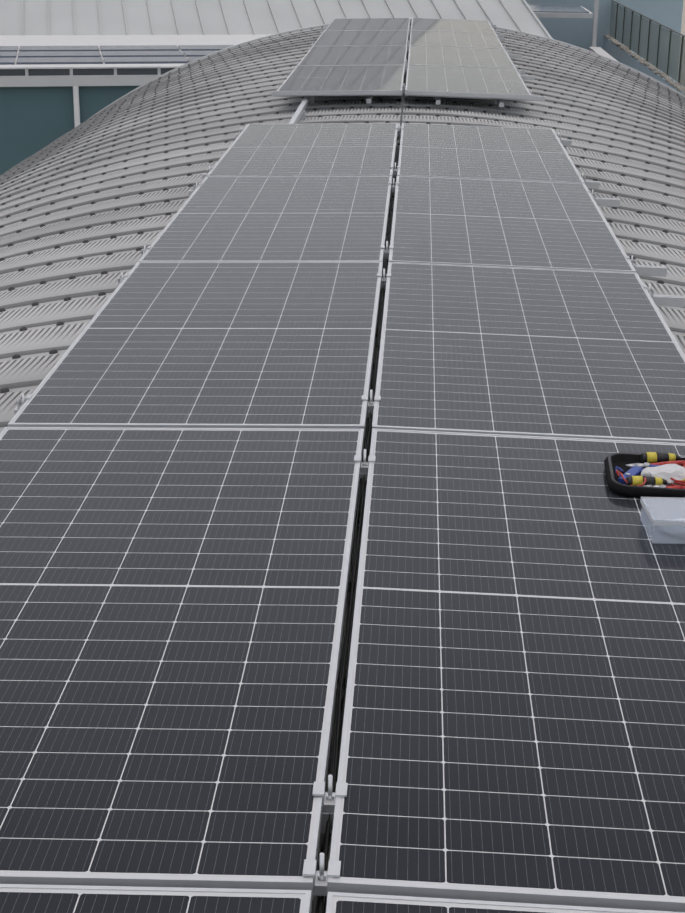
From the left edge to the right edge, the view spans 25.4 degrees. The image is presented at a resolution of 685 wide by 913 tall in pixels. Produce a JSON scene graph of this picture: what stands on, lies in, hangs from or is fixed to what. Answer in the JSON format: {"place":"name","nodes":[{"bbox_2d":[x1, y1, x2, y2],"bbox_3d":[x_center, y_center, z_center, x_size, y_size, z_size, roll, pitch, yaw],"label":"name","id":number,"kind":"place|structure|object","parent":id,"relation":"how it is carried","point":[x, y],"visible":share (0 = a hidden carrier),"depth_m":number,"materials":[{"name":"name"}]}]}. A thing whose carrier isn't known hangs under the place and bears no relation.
{"place":"outdoors","nodes":[
{"label":"outdoors","id":0,"kind":"place"},
{"bbox_2d":[0,27,684,912],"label":"vault roof","id":1,"kind":"structure","parent":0,"point":[32,347],"depth_m":11.81,"materials":[{"name":"grey metal"}]},
{"bbox_2d":[87,19,684,119],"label":"roof edge trim","id":2,"kind":"structure","parent":1,"relation":"attached to","point":[498,28],"depth_m":23.30,"materials":[{"name":"grey metal"}]},
{"bbox_2d":[589,47,617,61],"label":"flashing","id":3,"kind":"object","parent":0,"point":[600,51],"depth_m":44.79,"materials":[{"name":"paint"}]},
{"bbox_2d":[680,0,684,37],"bbox_3d":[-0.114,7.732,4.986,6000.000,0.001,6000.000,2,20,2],"label":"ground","id":4,"kind":"structure","parent":0,"point":[683,24],"depth_m":129.09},
{"bbox_2d":[73,86,79,126],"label":"column","id":5,"kind":"structure","parent":4,"relation":"on","point":[76,106],"depth_m":29.76,"materials":[{"name":"paint"}]},
{"bbox_2d":[0,34,271,174],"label":"building wing","id":6,"kind":"structure","parent":4,"relation":"on","point":[41,76],"depth_m":29.99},
{"bbox_2d":[529,0,598,46],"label":"steel frame","id":7,"kind":"object","parent":4,"relation":"on","point":[557,11],"visible":0.49,"depth_m":46.10,"materials":[{"name":"paint"}]},
{"bbox_2d":[525,0,682,49],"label":"building","id":8,"kind":"structure","parent":4,"relation":"on","point":[577,32],"depth_m":51.67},
{"bbox_2d":[604,38,684,94],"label":"boundary wall","id":9,"kind":"structure","parent":4,"relation":"on","point":[614,51],"depth_m":45.82,"materials":[{"name":"grey concrete"}]},
{"bbox_2d":[604,34,684,93],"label":"ledge","id":10,"kind":"object","parent":9,"relation":"on","point":[677,85],"depth_m":42.40,"materials":[{"name":"grey concrete"}]},
{"bbox_2d":[610,0,684,85],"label":"boundary fence","id":11,"kind":"object","parent":10,"relation":"on","point":[659,47],"visible":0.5,"depth_m":42.53,"materials":[{"name":"grey metal"}]},
{"bbox_3d":[0.370,1.235,12.199,12.866,7.311,26.012,2,20,2],"label":"vault","id":12,"kind":"object","parent":4,"relation":"on","visible":0},
{"bbox_2d":[14,22,410,832],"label":"mounting rails","id":13,"kind":"object","parent":12,"relation":"on","point":[300,112],"visible":0.06,"depth_m":12.51,"materials":[{"name":"metal"}]},
{"bbox_2d":[0,884,311,912],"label":"solar panel","id":14,"kind":"object","parent":13,"relation":"on","point":[23,898],"visible":1,"depth_m":2.40,"materials":[{"name":"glass"}]},
{"bbox_2d":[17,19,333,408],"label":"mounting brackets","id":15,"kind":"object","parent":13,"relation":"on","point":[20,404],"visible":0.52,"depth_m":6.49,"materials":[{"name":"metal"}]},
{"bbox_2d":[0,427,363,900],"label":"solar panel","id":16,"kind":"object","parent":13,"relation":"on","point":[172,606],"visible":0.94,"depth_m":3.21,"materials":[{"name":"glass"}]},
{"bbox_2d":[8,261,382,436],"bbox_3d":[-0.420,-0.461,5.657,1.086,0.059,2.250,2,20,2],"label":"solar panel","id":17,"kind":"object","parent":13,"relation":"on","point":[222,344],"visible":0.83,"depth_m":5.35,"materials":[{"name":"glass"}]},
{"bbox_2d":[138,176,391,261],"bbox_3d":[-0.310,-1.231,7.789,1.086,0.059,2.250,2,20,2],"label":"solar panel","id":18,"kind":"object","parent":13,"relation":"on","point":[271,218],"visible":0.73,"depth_m":7.57,"materials":[{"name":"glass"}]},
{"bbox_2d":[207,123,397,178],"bbox_3d":[-0.197,-2.004,9.924,1.087,0.059,2.250,2,20,2],"label":"solar panel","id":19,"kind":"object","parent":13,"relation":"on","point":[341,149],"visible":0.81,"depth_m":9.75,"materials":[{"name":"glass"}]},
{"bbox_2d":[277,65,404,94],"bbox_3d":[0.028,-3.524,14.199,1.088,0.059,2.251,2,20,2],"label":"solar panel","id":20,"kind":"object","parent":13,"relation":"on","point":[348,80],"visible":1,"depth_m":13.91,"materials":[{"name":"glass"}]},
{"bbox_2d":[297,45,406,65],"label":"solar panel","id":21,"kind":"object","parent":13,"relation":"on","point":[357,55],"visible":0.75,"depth_m":16.23,"materials":[{"name":"glass"}]},
{"bbox_2d":[302,20,411,895],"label":"clamps","id":22,"kind":"object","parent":13,"relation":"attached to","point":[320,877],"visible":0.94,"depth_m":2.68,"materials":[{"name":"metal"}]},
{"bbox_2d":[313,30,408,45],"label":"solar panel","id":23,"kind":"object","parent":13,"relation":"on","point":[366,38],"visible":0.77,"depth_m":18.37,"materials":[{"name":"glass"}]},
{"bbox_2d":[315,23,410,912],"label":"string cables","id":24,"kind":"object","parent":13,"relation":"attached to","point":[335,760],"visible":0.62,"depth_m":3.53,"materials":[{"name":"black plastic"}]},
{"bbox_2d":[324,18,409,30],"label":"solar panel","id":25,"kind":"object","parent":13,"relation":"on","point":[346,24],"visible":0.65,"depth_m":20.55,"materials":[{"name":"glass"}]},
{"bbox_2d":[0,26,684,693],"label":"roof fixing caps","id":26,"kind":"object","parent":12,"relation":"on","point":[6,390],"visible":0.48,"depth_m":13.69,"materials":[{"name":"grey metal"}]},
{"bbox_2d":[330,22,684,832],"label":"mounting rails","id":27,"kind":"object","parent":12,"relation":"on","point":[660,272],"visible":0.1,"depth_m":8.52,"materials":[{"name":"metal"}]},
{"bbox_2d":[411,18,494,32],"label":"solar panel","id":28,"kind":"object","parent":27,"relation":"on","point":[454,25],"visible":0.77,"depth_m":20.49,"materials":[{"name":"glass"}]},
{"bbox_2d":[409,30,503,48],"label":"solar panel","id":29,"kind":"object","parent":27,"relation":"on","point":[453,39],"visible":0.71,"depth_m":18.33,"materials":[{"name":"glass"}]},
{"bbox_2d":[408,45,515,68],"bbox_3d":[1.250,-4.268,16.285,1.086,0.059,2.250,2,20,2],"label":"solar panel","id":30,"kind":"object","parent":27,"relation":"on","point":[460,56],"visible":0.75,"depth_m":16.18,"materials":[{"name":"glass"}]},
{"bbox_2d":[405,65,530,98],"bbox_3d":[1.137,-3.496,14.151,1.086,0.059,2.250,2,20,2],"label":"solar panel","id":31,"kind":"object","parent":27,"relation":"on","point":[465,81],"visible":1,"depth_m":13.87,"materials":[{"name":"glass"}]},
{"bbox_2d":[397,123,584,182],"bbox_3d":[0.914,-1.976,9.877,1.087,0.059,2.250,2,20,2],"label":"solar panel","id":32,"kind":"object","parent":27,"relation":"on","point":[485,152],"visible":0.81,"depth_m":9.70,"materials":[{"name":"glass"}]},
{"bbox_2d":[326,892,684,912],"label":"solar panel","id":33,"kind":"object","parent":27,"relation":"on","point":[339,902],"visible":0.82,"depth_m":2.39,"materials":[{"name":"glass"}]},
{"bbox_2d":[327,428,684,911],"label":"solar panel","id":34,"kind":"object","parent":27,"relation":"on","point":[513,729],"visible":0.94,"depth_m":3.08,"materials":[{"name":"glass"}]},
{"bbox_2d":[604,452,684,499],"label":"tray","id":35,"kind":"object","parent":34,"relation":"on","point":[621,460],"visible":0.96,"depth_m":4.09,"materials":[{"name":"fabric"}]},
{"bbox_2d":[615,466,644,475],"bbox_3d":[0.886,0.062,4.139,0.276,0.031,0.139,2,20,2],"label":"blue lead","id":36,"kind":"object","parent":35,"relation":"on","point":[636,473],"visible":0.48,"depth_m":4.18,"materials":[{"name":"blue"}]},
{"bbox_2d":[618,466,642,484],"bbox_3d":[0.800,0.046,4.204,0.024,0.018,0.145,12,23,29],"label":"cable stripper","id":37,"kind":"object","parent":35,"relation":"on","point":[633,470],"visible":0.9,"depth_m":4.19,"materials":[{"name":"blue plastic"}]},
{"bbox_2d":[616,470,645,485],"bbox_3d":[0.907,0.044,4.188,0.313,0.030,0.111,-9,22,-25],"label":"red lead","id":38,"kind":"object","parent":35,"relation":"on","point":[622,476],"visible":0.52,"depth_m":4.13,"materials":[{"name":"red"}]},
{"bbox_2d":[626,476,681,485],"bbox_3d":[0.883,0.069,4.127,0.225,0.033,0.032,0,20,-2],"label":"screwdriver","id":39,"kind":"object","parent":35,"relation":"on","point":[635,480],"visible":0.73,"depth_m":4.11,"materials":[{"name":"yellow plastic"}]},
{"bbox_2d":[626,460,684,467],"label":"pliers","id":40,"kind":"object","parent":35,"relation":"on","point":[678,462],"visible":0.62,"depth_m":4.25,"materials":[{"name":"red"}]},
{"bbox_2d":[640,452,683,462],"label":"screwdriver","id":41,"kind":"object","parent":35,"relation":"on","point":[651,457],"visible":0.79,"depth_m":4.29,"materials":[{"name":"yellow"}]},
{"bbox_2d":[641,464,684,485],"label":"cloth","id":42,"kind":"object","parent":35,"relation":"on","point":[667,472],"visible":0.71,"depth_m":4.14,"materials":[{"name":"white fabric"}]},
{"bbox_2d":[643,484,684,488],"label":"red pliers","id":43,"kind":"object","parent":35,"relation":"on","point":[665,486],"visible":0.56,"depth_m":4.10,"materials":[{"name":"red plastic"}]},
{"bbox_2d":[669,477,684,485],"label":"red test leads","id":44,"kind":"object","parent":35,"relation":"on","point":[678,481],"visible":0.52,"depth_m":4.11,"materials":[{"name":"red"}]},
{"bbox_2d":[640,497,684,543],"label":"parts box","id":45,"kind":"object","parent":34,"relation":"on","point":[654,521],"visible":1,"depth_m":3.83,"materials":[{"name":"white"}]},
{"bbox_2d":[660,518,684,537],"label":"container contents","id":46,"kind":"object","parent":45,"relation":"in","point":[670,531],"depth_m":3.83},
{"bbox_2d":[389,176,635,272],"bbox_3d":[0.799,-1.203,7.743,1.086,0.059,2.250,2,20,2],"label":"solar panel","id":47,"kind":"object","parent":27,"relation":"on","point":[505,223],"visible":0.85,"depth_m":7.52,"materials":[{"name":"glass"}]},
{"bbox_2d":[372,262,684,442],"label":"solar panel","id":48,"kind":"object","parent":27,"relation":"on","point":[586,354],"visible":0.83,"depth_m":5.34,"materials":[{"name":"glass"}]},
{"bbox_2d":[490,21,653,295],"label":"mounting brackets","id":49,"kind":"object","parent":27,"relation":"attached to","point":[634,265],"visible":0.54,"depth_m":8.50,"materials":[{"name":"metal"}]},
{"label":"back building","id":50,"kind":"object","parent":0,"visible":0},
{"bbox_2d":[0,0,552,38],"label":"roof","id":51,"kind":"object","parent":50,"relation":"on","point":[132,17],"visible":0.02,"depth_m":38.33,"materials":[{"name":"metal"}]}
]}

